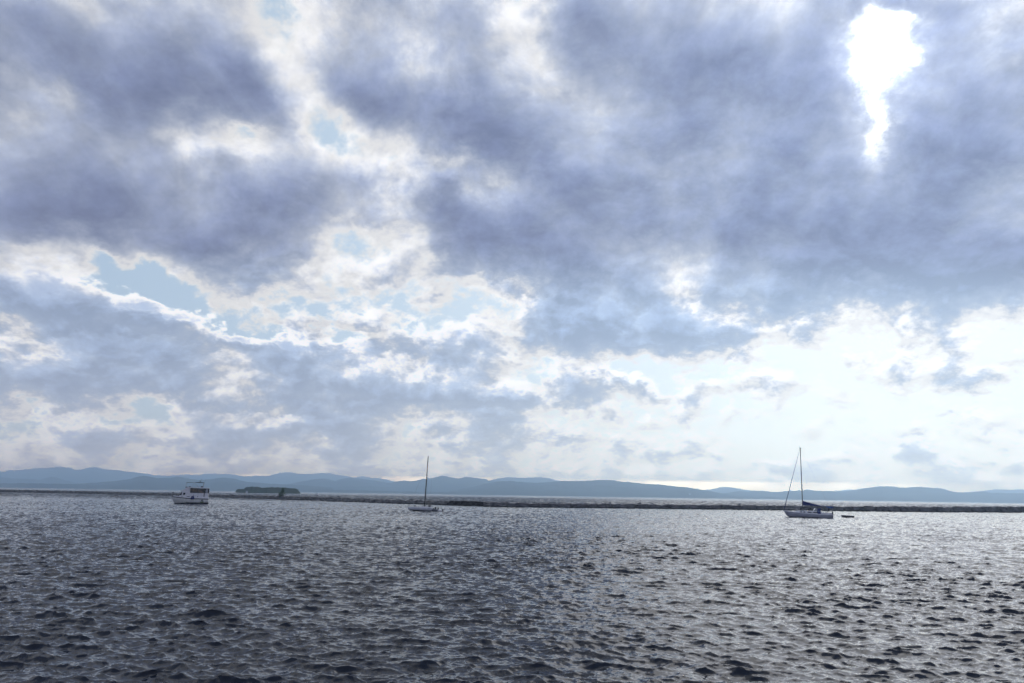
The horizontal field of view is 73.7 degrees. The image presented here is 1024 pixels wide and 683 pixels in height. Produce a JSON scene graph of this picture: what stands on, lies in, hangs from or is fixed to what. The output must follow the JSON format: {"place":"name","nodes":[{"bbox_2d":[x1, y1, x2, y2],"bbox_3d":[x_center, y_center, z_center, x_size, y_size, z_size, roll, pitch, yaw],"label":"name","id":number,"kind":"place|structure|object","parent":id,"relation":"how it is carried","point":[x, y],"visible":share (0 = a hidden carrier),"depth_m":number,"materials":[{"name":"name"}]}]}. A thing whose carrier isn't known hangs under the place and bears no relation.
{"place":"outdoors","nodes":[
{"label":"outdoors","id":0,"kind":"place"},
{"bbox_2d":[0,477,80,483],"bbox_3d":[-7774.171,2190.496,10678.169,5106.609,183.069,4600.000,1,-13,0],"label":"hills","id":1,"kind":"structure","parent":0,"point":[52,480],"depth_m":10389.09,"materials":[{"name":"blue"}]},
{"bbox_2d":[0,483,235,490],"bbox_3d":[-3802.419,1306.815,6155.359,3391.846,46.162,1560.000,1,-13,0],"label":"hills","id":2,"kind":"structure","parent":0,"point":[42,485],"depth_m":5738.85,"materials":[{"name":"blue"}]},
{"bbox_2d":[0,467,394,483],"bbox_3d":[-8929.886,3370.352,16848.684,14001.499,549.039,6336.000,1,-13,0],"label":"hills","id":3,"kind":"structure","parent":0,"point":[92,475],"depth_m":16780.74,"materials":[{"name":"blue"}]},
{"bbox_2d":[81,476,332,491],"bbox_3d":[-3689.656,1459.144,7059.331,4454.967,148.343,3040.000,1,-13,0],"label":"hills","id":4,"kind":"structure","parent":0,"point":[141,482],"depth_m":6603.33,"materials":[{"name":"blue"}]},
{"bbox_2d":[235,486,300,493],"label":"island","id":5,"kind":"structure","parent":0,"point":[252,489],"depth_m":1345.01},
{"bbox_2d":[315,489,453,493],"bbox_3d":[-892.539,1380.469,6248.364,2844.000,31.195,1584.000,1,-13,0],"label":"hills","id":6,"kind":"structure","parent":0,"point":[360,491],"depth_m":5929.87,"materials":[{"name":"blue"}]},
{"bbox_2d":[289,476,493,491],"bbox_3d":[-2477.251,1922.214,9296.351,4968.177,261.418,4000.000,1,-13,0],"label":"hills","id":7,"kind":"structure","parent":0,"point":[442,484],"depth_m":8786.89,"materials":[{"name":"blue"}]},
{"bbox_2d":[0,487,1023,682],"bbox_3d":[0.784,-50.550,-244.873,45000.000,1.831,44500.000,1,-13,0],"label":"water","id":8,"kind":"structure","parent":0,"point":[106,588],"depth_m":30.99,"materials":[{"name":"black liquid"}]},
{"bbox_2d":[172,482,210,503],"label":"motor yacht","id":9,"kind":"object","parent":8,"relation":"on","point":[193,495],"visible":0.98,"depth_m":214.70,"materials":[{"name":"white"}]},
{"bbox_2d":[408,456,438,511],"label":"bare masted sailboat","id":10,"kind":"object","parent":8,"relation":"on","point":[428,508],"visible":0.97,"depth_m":166.56,"materials":[{"name":"white"}]},
{"bbox_2d":[0,489,1023,512],"bbox_3d":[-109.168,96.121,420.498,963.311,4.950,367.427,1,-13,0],"label":"breakwater","id":11,"kind":"object","parent":8,"relation":"in","point":[1009,509],"visible":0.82,"depth_m":272.85,"materials":[{"name":"stone"}]},
{"bbox_2d":[278,487,284,497],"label":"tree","id":12,"kind":"object","parent":11,"relation":"on","point":[282,492],"visible":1,"depth_m":346.43,"materials":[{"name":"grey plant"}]},
{"bbox_2d":[784,448,832,517],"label":"sailing sloop","id":13,"kind":"object","parent":8,"relation":"on","point":[814,513],"visible":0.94,"depth_m":163.22,"materials":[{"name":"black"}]},
{"bbox_2d":[841,515,853,517],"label":"dinghy","id":14,"kind":"object","parent":8,"relation":"on","point":[846,516],"visible":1,"depth_m":168.12,"materials":[{"name":"black"}]},
{"bbox_2d":[0,0,1023,491],"label":"sky","id":15,"kind":"structure","parent":0,"point":[697,244],"materials":[{"name":"grey"}]},
{"bbox_2d":[489,477,557,482],"bbox_3d":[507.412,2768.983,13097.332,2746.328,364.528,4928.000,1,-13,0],"label":"hills","id":16,"kind":"structure","parent":0,"point":[536,479],"depth_m":13373.74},
{"bbox_2d":[450,480,742,498],"bbox_3d":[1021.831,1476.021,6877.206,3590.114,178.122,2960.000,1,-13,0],"label":"hills","id":17,"kind":"structure","parent":0,"point":[601,488],"depth_m":6206.45,"materials":[{"name":"blue"}]},
{"bbox_2d":[707,486,752,492],"bbox_3d":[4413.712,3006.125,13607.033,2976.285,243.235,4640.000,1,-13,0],"label":"hills","id":18,"kind":"structure","parent":0,"point":[726,489],"depth_m":13805.62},
{"bbox_2d":[726,486,1023,502],"bbox_3d":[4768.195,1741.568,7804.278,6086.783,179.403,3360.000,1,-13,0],"label":"hills","id":19,"kind":"structure","parent":0,"point":[894,493],"depth_m":7073.53,"materials":[{"name":"blue"}]},
{"bbox_2d":[981,489,1023,492],"bbox_3d":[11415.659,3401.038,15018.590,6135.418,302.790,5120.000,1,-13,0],"label":"hills","id":20,"kind":"structure","parent":0,"point":[1003,491],"depth_m":15171.77,"materials":[{"name":"blue"}]}
]}

